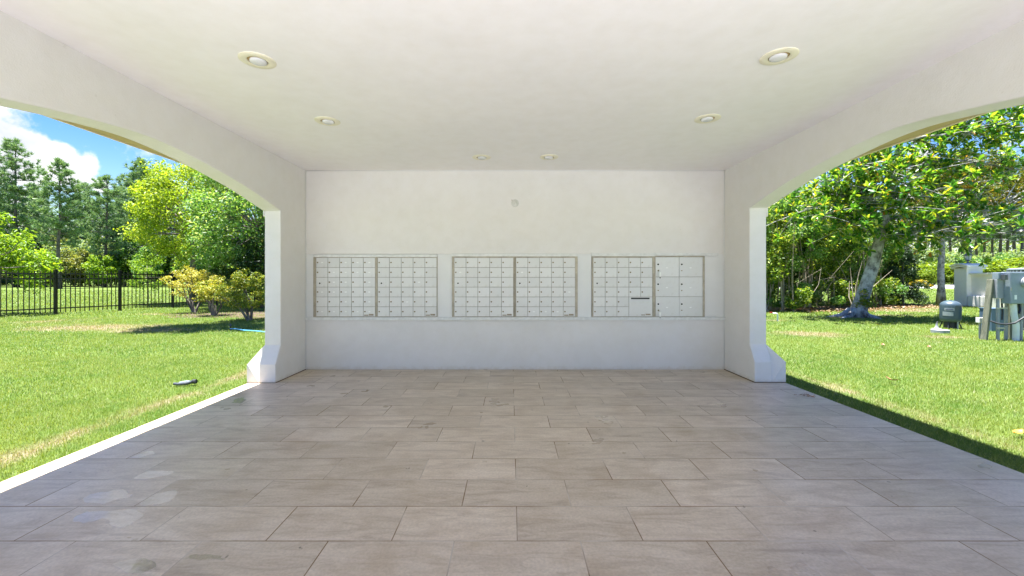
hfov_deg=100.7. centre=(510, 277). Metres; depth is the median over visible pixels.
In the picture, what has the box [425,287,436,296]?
door
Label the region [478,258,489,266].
door
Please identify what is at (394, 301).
door
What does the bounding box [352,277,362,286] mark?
door
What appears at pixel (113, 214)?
pine tree
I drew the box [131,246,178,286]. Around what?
bush
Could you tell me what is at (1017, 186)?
oak tree
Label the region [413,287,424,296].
door
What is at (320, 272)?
door
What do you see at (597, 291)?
door
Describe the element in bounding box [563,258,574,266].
door
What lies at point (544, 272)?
door
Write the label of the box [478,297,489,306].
door
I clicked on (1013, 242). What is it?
pine tree
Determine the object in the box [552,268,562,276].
door
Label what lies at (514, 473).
floor
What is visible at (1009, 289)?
meter rack
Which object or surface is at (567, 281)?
door
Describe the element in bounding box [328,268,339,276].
door
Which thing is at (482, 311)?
door
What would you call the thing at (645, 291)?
door
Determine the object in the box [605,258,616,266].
door
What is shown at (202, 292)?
garden shrub
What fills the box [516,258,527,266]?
door
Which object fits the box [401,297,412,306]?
door
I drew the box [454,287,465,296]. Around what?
door
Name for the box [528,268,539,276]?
door
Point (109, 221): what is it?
pine tree
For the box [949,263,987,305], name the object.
utility cabinet
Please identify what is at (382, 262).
door
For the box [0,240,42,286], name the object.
bush
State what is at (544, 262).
door
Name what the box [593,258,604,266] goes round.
door
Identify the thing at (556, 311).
door
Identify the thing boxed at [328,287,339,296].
door
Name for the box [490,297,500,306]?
door
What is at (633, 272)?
door
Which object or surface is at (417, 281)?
door
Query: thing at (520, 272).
door
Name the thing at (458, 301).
door
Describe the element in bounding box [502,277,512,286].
door
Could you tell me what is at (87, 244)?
bush
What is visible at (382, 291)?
door
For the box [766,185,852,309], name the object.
thicket tree
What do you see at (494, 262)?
door
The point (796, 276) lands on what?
shade tree
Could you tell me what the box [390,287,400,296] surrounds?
door
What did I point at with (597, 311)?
door
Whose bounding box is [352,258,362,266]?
door
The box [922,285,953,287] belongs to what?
road
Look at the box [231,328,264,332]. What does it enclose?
garden hose
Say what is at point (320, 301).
door
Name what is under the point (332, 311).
door
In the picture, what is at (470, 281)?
door
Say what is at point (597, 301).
door
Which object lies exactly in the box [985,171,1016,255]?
pine tree
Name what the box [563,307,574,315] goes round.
door
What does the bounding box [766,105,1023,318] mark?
magnolia tree
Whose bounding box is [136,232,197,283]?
bush
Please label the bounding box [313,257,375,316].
mailbox bank
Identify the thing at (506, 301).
door
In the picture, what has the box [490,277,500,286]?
door
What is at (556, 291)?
door
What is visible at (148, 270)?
sapling
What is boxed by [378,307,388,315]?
door
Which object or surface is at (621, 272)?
door
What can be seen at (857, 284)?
dead shrub
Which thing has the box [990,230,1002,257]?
pine tree
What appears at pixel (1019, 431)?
fallen leaf
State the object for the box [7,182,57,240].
pine tree
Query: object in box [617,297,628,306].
door
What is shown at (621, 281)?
door
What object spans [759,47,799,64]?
ceiling light
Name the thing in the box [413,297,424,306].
door
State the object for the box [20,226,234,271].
woodland
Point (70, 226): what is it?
pine tree
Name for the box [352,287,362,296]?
door
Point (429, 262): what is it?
door
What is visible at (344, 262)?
door
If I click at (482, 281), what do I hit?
door
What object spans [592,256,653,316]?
mailbox bank
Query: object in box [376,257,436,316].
mailbox bank
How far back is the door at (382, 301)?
5.80 m
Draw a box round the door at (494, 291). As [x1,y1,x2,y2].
[490,287,500,296]
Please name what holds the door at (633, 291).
in the mailbox bank at (622, 286)
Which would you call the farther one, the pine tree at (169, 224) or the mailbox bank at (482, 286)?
the pine tree at (169, 224)
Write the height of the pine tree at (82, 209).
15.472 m
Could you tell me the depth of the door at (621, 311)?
5.80 m
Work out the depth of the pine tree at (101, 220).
73.88 m
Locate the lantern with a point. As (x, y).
(968, 258)
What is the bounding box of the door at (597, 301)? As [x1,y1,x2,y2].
[593,297,604,306]
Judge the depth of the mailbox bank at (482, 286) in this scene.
5.80 m
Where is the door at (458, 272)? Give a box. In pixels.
[454,268,465,276]
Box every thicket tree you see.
[766,176,864,308]
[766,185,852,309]
[766,208,820,311]
[786,196,899,304]
[801,199,908,305]
[837,212,927,304]
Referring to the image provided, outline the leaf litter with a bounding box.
[767,303,968,313]
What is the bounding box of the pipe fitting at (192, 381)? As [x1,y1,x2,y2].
[173,379,197,385]
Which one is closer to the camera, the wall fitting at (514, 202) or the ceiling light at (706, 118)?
the ceiling light at (706, 118)
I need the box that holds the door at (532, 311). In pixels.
[528,307,539,315]
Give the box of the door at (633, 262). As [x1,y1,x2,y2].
[629,258,639,266]
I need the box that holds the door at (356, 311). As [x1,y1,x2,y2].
[352,307,362,315]
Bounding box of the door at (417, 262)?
[413,258,424,266]
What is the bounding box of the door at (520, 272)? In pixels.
[516,268,527,276]
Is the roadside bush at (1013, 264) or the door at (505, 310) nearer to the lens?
the door at (505, 310)
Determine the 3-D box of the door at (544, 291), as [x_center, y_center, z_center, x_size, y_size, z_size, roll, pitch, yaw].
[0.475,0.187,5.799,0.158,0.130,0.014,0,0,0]
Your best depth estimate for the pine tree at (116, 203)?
71.43 m
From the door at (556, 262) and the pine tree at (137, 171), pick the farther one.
the pine tree at (137, 171)
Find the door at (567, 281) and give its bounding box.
[563,277,574,286]
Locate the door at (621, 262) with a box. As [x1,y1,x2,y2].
[617,258,628,266]
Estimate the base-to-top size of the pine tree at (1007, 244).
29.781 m
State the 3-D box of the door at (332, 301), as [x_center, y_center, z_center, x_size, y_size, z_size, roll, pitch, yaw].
[-2.426,0.322,5.800,0.158,0.130,0.014,0,0,0]
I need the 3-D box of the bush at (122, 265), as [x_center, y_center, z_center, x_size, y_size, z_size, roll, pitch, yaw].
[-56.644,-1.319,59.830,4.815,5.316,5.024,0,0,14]
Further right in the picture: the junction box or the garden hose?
the junction box
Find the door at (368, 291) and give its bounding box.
[363,287,374,296]
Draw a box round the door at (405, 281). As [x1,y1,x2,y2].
[401,277,412,286]
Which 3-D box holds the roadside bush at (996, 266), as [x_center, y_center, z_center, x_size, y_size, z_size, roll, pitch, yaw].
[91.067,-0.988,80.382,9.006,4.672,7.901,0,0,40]
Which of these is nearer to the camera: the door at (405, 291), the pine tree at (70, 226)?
the door at (405, 291)
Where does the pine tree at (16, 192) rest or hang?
on the lawn at (3, 287)
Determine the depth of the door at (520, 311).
5.80 m
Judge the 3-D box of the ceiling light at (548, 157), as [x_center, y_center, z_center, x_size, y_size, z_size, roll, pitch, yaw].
[0.462,-1.460,5.158,0.226,0.023,0.226,0,0,0]
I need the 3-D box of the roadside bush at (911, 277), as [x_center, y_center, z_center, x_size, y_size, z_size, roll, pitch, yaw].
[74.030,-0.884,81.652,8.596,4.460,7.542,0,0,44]
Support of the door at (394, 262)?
in the mailbox bank at (406, 286)
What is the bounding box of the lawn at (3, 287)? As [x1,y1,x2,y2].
[0,280,1023,480]
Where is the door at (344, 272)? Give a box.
[340,268,350,276]
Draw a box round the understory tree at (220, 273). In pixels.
[196,234,256,302]
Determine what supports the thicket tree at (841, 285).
on the lawn at (3, 287)
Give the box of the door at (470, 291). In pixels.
[466,287,477,296]
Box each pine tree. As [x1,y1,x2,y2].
[0,136,46,286]
[0,184,12,241]
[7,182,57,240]
[17,197,55,285]
[26,156,88,288]
[58,209,85,284]
[63,193,101,243]
[67,182,102,282]
[78,173,131,286]
[84,208,109,257]
[98,194,133,284]
[103,198,136,285]
[108,173,146,283]
[116,156,160,246]
[156,188,179,284]
[927,173,952,242]
[945,234,956,252]
[957,148,987,252]
[971,233,982,254]
[973,179,998,252]
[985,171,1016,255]
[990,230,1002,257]
[994,172,1020,251]
[995,159,1023,251]
[1001,168,1023,253]
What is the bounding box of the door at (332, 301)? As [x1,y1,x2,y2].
[328,297,339,306]
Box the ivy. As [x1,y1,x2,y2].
[854,288,876,309]
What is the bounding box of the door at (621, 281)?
[617,277,628,286]
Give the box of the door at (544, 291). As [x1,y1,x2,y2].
[540,287,550,296]
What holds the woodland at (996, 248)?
on the lawn at (3, 287)
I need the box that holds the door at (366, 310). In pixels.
[363,307,374,315]
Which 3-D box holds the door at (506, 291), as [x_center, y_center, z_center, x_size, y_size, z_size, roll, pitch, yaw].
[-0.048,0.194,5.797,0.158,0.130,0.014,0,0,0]
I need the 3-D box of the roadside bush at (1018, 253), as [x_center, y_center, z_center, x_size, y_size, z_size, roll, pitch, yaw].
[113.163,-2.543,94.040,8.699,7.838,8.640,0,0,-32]
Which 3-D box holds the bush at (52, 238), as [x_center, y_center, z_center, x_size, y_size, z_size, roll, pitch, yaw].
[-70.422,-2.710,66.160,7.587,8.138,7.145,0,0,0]
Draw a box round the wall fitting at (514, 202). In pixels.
[511,199,518,206]
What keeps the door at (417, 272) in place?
in the mailbox bank at (406, 286)
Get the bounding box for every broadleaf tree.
[0,211,62,294]
[113,158,248,303]
[173,170,264,307]
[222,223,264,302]
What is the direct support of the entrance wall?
on the lawn at (3, 287)
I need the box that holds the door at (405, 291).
[401,287,412,296]
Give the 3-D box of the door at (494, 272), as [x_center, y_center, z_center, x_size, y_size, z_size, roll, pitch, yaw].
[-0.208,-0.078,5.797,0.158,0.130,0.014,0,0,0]
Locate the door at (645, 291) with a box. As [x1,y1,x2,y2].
[641,287,651,296]
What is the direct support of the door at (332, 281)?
in the mailbox bank at (344, 286)
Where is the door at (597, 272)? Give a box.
[593,268,604,276]
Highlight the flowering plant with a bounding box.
[909,279,933,287]
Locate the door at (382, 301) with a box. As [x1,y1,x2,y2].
[378,297,388,306]
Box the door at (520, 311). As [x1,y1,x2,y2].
[516,307,527,315]
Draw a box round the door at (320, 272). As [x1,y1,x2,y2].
[316,268,327,276]
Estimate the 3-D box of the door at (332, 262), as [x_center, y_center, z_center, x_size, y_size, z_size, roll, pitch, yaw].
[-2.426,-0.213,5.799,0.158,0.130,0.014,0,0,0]
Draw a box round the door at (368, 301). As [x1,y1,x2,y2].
[364,297,374,306]
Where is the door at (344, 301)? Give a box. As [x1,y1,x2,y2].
[340,297,350,306]
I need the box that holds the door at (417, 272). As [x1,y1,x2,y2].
[413,268,424,276]
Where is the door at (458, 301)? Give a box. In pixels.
[454,297,465,306]
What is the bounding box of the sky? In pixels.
[0,106,1023,277]
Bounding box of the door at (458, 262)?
[454,258,465,266]
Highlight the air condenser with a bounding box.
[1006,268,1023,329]
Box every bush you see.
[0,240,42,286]
[25,241,69,286]
[36,234,73,282]
[60,248,90,286]
[64,233,111,286]
[81,254,120,287]
[83,250,130,286]
[103,233,143,285]
[115,245,155,286]
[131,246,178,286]
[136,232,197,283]
[171,240,211,283]
[876,265,921,282]
[905,265,936,283]
[912,247,954,264]
[918,261,953,284]
[930,252,966,283]
[934,263,984,284]
[946,253,983,282]
[972,252,995,263]
[983,252,1017,261]
[983,260,1021,272]
[995,258,1023,272]
[1002,249,1023,257]
[1003,254,1023,267]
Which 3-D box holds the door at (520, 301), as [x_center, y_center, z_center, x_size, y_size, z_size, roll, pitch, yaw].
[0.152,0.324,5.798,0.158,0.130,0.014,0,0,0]
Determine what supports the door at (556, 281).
in the mailbox bank at (545, 286)
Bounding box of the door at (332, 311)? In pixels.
[328,307,339,315]
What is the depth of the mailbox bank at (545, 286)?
5.80 m
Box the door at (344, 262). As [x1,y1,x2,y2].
[340,258,351,266]
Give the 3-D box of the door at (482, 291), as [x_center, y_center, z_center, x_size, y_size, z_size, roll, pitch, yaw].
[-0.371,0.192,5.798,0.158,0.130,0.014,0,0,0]
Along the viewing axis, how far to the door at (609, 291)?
5.80 m
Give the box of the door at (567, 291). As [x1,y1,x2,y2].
[563,287,574,296]
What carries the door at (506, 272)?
in the mailbox bank at (482, 286)
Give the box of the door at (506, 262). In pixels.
[502,258,512,266]
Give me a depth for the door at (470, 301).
5.80 m
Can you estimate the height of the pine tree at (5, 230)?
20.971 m
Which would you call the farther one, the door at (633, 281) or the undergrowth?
the undergrowth
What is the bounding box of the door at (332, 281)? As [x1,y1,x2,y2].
[328,277,339,286]
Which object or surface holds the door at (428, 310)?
in the mailbox bank at (406, 286)
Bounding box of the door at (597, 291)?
[593,287,604,296]
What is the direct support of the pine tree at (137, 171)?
on the lawn at (3, 287)
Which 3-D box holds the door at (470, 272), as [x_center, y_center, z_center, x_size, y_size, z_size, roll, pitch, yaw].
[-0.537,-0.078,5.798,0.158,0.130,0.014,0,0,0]
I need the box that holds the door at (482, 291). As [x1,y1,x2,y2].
[478,287,489,296]
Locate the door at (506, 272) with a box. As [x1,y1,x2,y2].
[502,268,512,276]
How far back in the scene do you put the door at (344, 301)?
5.80 m
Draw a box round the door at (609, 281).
[605,277,616,286]
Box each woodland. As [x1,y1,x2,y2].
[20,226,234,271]
[842,234,1020,259]
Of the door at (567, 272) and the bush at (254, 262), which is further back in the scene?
the bush at (254, 262)
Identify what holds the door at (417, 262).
in the mailbox bank at (406, 286)
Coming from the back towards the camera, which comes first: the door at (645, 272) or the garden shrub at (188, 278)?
the garden shrub at (188, 278)
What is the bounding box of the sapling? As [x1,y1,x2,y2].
[127,253,165,301]
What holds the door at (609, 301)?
in the mailbox bank at (622, 286)
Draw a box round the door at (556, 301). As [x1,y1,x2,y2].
[552,297,562,306]
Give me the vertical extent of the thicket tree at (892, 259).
4.753 m
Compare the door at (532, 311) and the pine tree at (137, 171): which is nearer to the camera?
the door at (532, 311)
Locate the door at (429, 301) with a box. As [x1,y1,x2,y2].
[425,297,436,306]
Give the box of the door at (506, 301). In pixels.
[502,297,512,306]
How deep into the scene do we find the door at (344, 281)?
5.80 m
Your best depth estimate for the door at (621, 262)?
5.80 m
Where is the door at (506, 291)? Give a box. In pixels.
[502,287,512,296]
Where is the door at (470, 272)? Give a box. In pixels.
[466,268,477,276]
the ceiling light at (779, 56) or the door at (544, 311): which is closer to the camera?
the ceiling light at (779, 56)
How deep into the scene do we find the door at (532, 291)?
5.80 m
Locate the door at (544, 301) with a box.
[540,297,550,306]
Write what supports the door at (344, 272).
in the mailbox bank at (344, 286)
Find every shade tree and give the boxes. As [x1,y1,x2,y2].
[768,231,841,301]
[776,226,857,301]
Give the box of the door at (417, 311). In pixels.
[413,307,424,315]
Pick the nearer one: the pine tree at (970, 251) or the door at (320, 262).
the door at (320, 262)
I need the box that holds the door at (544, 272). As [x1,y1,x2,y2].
[540,268,550,276]
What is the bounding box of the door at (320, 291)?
[316,287,327,296]
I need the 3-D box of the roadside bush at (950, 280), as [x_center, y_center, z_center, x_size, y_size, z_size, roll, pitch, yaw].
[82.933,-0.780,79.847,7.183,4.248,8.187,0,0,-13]
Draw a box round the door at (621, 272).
[617,268,628,276]
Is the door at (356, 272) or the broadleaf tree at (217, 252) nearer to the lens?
the door at (356, 272)
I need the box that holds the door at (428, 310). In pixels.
[425,307,436,315]
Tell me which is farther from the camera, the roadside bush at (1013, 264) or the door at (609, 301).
the roadside bush at (1013, 264)
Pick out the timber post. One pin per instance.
(987, 308)
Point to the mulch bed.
(238, 314)
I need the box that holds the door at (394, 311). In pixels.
[390,307,400,315]
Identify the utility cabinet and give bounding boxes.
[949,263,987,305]
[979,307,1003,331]
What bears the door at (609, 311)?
in the mailbox bank at (622, 286)
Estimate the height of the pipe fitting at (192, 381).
0.068 m
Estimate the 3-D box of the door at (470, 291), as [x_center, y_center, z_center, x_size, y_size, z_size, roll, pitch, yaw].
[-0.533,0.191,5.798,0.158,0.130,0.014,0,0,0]
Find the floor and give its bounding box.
[0,370,1023,575]
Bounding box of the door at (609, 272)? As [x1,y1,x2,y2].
[605,268,616,276]
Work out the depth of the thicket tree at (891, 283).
18.58 m
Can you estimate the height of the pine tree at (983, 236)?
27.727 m
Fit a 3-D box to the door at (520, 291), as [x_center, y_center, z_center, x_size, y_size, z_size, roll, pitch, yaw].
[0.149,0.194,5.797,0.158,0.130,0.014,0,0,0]
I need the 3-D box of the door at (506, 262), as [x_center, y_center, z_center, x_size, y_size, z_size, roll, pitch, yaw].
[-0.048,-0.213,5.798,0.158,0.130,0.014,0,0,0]
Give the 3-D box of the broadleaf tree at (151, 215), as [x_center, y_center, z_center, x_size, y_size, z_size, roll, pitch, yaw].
[-16.156,-2.508,21.187,5.576,7.624,5.630,0,0,0]
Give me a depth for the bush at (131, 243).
65.17 m
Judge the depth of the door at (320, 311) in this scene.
5.80 m
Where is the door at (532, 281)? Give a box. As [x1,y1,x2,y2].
[528,277,539,286]
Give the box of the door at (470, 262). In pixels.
[466,258,477,266]
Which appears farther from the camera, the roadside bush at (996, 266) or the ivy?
the roadside bush at (996, 266)
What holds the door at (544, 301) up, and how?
in the mailbox bank at (545, 286)
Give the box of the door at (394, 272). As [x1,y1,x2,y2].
[390,268,400,276]
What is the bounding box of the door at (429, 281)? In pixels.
[425,277,436,286]
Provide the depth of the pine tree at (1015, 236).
96.01 m
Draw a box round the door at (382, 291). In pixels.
[378,287,388,296]
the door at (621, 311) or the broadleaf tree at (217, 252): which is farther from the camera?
the broadleaf tree at (217, 252)
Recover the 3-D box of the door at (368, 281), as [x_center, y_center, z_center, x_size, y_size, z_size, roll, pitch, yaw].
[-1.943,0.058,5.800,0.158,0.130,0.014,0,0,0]
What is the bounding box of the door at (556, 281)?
[552,277,562,286]
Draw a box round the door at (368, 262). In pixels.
[363,258,374,266]
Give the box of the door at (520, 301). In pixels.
[516,297,527,306]
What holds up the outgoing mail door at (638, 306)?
in the mailbox bank at (622, 286)
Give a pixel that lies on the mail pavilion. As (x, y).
(606, 102)
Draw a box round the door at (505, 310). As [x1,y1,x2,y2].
[502,307,512,315]
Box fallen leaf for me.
[1012,429,1023,433]
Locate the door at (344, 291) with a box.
[340,287,351,296]
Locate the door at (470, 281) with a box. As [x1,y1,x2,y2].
[466,277,477,286]
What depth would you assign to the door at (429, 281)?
5.80 m
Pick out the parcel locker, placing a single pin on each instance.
(679, 287)
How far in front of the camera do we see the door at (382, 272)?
5.80 m
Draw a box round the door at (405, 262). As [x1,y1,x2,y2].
[401,258,412,266]
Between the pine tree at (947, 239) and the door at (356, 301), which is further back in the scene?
the pine tree at (947, 239)
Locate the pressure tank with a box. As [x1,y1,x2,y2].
[939,300,962,328]
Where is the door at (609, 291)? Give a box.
[605,287,616,296]
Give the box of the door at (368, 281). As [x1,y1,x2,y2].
[364,277,374,286]
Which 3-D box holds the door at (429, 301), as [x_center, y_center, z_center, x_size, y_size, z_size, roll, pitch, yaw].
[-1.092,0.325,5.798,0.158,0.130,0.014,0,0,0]
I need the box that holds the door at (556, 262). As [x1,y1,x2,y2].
[552,258,562,266]
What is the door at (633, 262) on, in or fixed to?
in the mailbox bank at (622, 286)
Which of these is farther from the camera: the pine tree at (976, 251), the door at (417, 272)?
the pine tree at (976, 251)
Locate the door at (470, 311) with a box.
[466,307,477,315]
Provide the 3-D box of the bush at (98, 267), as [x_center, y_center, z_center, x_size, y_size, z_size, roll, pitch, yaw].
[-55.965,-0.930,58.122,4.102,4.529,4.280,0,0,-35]
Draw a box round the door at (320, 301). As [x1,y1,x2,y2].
[316,297,327,306]
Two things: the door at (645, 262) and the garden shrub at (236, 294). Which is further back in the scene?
the garden shrub at (236, 294)
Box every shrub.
[159,265,224,312]
[192,276,230,315]
[214,267,264,320]
[848,263,890,303]
[876,246,934,305]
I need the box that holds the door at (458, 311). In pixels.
[454,307,465,315]
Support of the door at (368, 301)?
in the mailbox bank at (344, 286)
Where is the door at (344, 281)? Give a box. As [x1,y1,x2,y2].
[340,277,351,286]
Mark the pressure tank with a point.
(950, 313)
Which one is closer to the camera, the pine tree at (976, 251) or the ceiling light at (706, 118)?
the ceiling light at (706, 118)
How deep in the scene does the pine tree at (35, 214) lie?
71.72 m
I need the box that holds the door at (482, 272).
[478,268,489,276]
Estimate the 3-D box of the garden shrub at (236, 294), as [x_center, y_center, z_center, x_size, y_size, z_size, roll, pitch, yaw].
[-8.015,0.493,13.065,1.811,1.653,1.653,0,0,0]
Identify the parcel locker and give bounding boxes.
[654,256,704,316]
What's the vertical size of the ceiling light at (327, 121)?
0.023 m
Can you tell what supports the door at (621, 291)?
in the mailbox bank at (622, 286)
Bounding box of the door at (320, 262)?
[316,258,327,266]
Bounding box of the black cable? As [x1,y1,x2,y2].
[990,316,1023,324]
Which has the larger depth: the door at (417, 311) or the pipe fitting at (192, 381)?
the door at (417, 311)
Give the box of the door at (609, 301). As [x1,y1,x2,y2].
[605,297,616,306]
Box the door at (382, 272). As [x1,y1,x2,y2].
[378,268,388,276]
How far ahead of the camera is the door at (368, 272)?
5.80 m
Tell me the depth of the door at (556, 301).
5.80 m
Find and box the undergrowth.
[2,265,201,285]
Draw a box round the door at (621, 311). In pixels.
[617,307,628,315]
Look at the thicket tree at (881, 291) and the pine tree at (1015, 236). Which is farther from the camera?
the pine tree at (1015, 236)
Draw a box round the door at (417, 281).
[413,277,424,286]
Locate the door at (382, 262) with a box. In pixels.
[378,258,388,266]
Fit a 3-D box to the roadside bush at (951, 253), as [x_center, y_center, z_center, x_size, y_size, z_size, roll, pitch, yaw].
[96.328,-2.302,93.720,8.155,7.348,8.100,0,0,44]
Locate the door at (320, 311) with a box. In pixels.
[316,307,327,315]
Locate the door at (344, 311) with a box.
[340,307,351,315]
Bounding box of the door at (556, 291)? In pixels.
[552,287,562,296]
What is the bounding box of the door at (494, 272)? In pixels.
[490,268,500,276]
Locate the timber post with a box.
[980,279,993,339]
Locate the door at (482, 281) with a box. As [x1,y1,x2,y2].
[478,277,489,286]
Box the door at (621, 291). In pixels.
[617,287,628,296]
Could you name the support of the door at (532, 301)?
in the mailbox bank at (545, 286)
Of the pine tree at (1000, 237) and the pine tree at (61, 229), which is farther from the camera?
the pine tree at (1000, 237)
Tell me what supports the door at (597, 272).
in the mailbox bank at (622, 286)
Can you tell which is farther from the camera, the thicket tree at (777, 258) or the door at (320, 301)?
the thicket tree at (777, 258)
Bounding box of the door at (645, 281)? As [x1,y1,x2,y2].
[641,277,651,286]
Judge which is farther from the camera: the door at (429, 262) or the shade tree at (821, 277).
the shade tree at (821, 277)
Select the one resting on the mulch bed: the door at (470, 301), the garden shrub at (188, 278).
the garden shrub at (188, 278)
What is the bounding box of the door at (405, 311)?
[401,307,412,315]
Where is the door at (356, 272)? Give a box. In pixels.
[352,268,362,276]
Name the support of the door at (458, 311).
in the mailbox bank at (482, 286)
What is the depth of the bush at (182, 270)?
58.91 m
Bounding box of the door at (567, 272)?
[563,268,574,276]
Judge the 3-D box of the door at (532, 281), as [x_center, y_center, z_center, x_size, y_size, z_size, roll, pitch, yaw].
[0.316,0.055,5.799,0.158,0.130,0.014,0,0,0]
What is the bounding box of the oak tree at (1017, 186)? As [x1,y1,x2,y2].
[871,149,1023,305]
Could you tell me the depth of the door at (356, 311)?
5.80 m
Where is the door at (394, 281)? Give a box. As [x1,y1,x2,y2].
[390,277,400,286]
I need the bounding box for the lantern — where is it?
[963,253,972,262]
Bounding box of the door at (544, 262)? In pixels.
[540,258,550,266]
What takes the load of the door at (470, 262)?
in the mailbox bank at (482, 286)
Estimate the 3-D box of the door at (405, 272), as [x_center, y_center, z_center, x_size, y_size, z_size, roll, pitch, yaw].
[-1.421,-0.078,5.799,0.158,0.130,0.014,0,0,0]
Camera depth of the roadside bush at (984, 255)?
92.78 m
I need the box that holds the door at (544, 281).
[540,277,550,286]
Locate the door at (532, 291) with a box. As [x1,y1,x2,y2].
[528,287,539,296]
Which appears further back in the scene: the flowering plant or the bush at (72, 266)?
the bush at (72, 266)
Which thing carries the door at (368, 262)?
in the mailbox bank at (344, 286)
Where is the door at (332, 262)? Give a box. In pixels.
[328,258,339,266]
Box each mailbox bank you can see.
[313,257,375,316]
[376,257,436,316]
[452,256,514,316]
[514,256,577,316]
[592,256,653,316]
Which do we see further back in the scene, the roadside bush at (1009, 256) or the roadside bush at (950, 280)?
the roadside bush at (1009, 256)
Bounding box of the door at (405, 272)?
[401,268,412,276]
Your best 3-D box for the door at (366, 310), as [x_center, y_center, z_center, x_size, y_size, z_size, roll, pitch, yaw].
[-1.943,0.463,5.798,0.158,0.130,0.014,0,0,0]
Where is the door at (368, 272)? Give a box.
[363,268,374,276]
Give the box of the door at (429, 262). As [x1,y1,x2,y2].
[425,258,436,266]
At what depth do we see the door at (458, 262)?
5.80 m
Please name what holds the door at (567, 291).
in the mailbox bank at (545, 286)
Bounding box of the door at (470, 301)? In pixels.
[466,297,477,306]
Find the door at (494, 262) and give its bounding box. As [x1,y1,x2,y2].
[490,258,500,266]
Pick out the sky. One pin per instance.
(90, 154)
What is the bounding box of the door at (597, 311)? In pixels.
[593,307,604,315]
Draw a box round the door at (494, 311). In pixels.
[490,307,500,315]
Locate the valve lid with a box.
[930,329,949,333]
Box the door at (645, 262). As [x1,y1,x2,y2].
[641,258,651,266]
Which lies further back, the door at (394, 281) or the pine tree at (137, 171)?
the pine tree at (137, 171)
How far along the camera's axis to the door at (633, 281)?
5.80 m
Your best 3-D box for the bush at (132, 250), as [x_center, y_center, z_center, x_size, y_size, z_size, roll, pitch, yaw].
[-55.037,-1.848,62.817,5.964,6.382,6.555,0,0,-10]
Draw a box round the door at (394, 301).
[390,297,400,306]
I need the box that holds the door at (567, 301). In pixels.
[563,297,574,306]
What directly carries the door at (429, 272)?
in the mailbox bank at (406, 286)
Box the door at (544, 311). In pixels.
[540,307,550,315]
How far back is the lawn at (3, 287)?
5.91 m
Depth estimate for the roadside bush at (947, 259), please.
90.02 m
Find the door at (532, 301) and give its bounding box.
[528,297,539,306]
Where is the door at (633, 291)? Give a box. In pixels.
[629,287,639,296]
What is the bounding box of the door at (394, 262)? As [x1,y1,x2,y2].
[390,258,400,266]
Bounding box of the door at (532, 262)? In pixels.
[528,258,539,266]
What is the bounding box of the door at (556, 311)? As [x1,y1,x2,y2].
[552,307,562,315]
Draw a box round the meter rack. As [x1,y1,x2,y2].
[992,272,1023,340]
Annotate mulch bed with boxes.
[162,310,264,318]
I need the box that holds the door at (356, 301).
[352,297,362,306]
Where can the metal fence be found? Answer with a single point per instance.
(55, 278)
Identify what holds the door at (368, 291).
in the mailbox bank at (344, 286)
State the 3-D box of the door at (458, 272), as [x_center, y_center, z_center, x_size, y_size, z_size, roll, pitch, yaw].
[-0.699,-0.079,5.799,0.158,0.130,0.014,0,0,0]
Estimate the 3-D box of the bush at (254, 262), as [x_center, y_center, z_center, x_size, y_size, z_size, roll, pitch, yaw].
[-9.096,-0.609,17.726,5.384,3.830,3.664,0,0,0]
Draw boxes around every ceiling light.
[238,51,276,68]
[314,116,339,125]
[472,155,490,159]
[540,154,557,159]
[694,114,720,123]
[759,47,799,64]
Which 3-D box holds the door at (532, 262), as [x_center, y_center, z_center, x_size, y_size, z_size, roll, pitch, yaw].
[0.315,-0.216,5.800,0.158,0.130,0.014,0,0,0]
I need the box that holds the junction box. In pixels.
[976,317,981,338]
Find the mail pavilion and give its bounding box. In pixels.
[0,0,1023,382]
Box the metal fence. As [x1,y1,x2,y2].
[0,269,255,315]
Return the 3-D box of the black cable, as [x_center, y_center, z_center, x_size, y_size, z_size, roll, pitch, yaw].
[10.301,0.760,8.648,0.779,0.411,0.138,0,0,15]
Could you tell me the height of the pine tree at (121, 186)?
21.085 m
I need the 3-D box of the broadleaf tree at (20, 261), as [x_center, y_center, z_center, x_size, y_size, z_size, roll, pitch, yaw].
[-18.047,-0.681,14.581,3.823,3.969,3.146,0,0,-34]
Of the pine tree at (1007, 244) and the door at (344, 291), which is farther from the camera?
the pine tree at (1007, 244)
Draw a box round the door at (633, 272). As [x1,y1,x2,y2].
[629,268,639,276]
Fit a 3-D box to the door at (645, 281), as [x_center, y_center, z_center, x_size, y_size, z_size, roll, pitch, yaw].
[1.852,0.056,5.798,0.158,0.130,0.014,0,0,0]
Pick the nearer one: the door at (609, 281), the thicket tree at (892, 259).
the door at (609, 281)
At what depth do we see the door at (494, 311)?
5.80 m
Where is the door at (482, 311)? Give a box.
[478,307,489,315]
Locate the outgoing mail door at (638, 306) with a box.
[629,297,651,315]
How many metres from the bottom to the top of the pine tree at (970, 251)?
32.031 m
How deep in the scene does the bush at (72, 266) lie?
61.11 m
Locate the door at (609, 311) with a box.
[605,307,616,315]
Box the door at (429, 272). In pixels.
[425,268,436,276]
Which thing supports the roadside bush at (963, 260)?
on the lawn at (3, 287)
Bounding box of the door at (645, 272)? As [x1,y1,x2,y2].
[641,268,651,276]
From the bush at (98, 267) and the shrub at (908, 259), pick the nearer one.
the shrub at (908, 259)
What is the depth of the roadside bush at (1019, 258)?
80.50 m
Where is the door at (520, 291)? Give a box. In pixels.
[516,287,527,296]
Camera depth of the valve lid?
9.93 m
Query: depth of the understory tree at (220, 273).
19.01 m
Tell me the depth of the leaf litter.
17.75 m
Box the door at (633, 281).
[629,277,639,286]

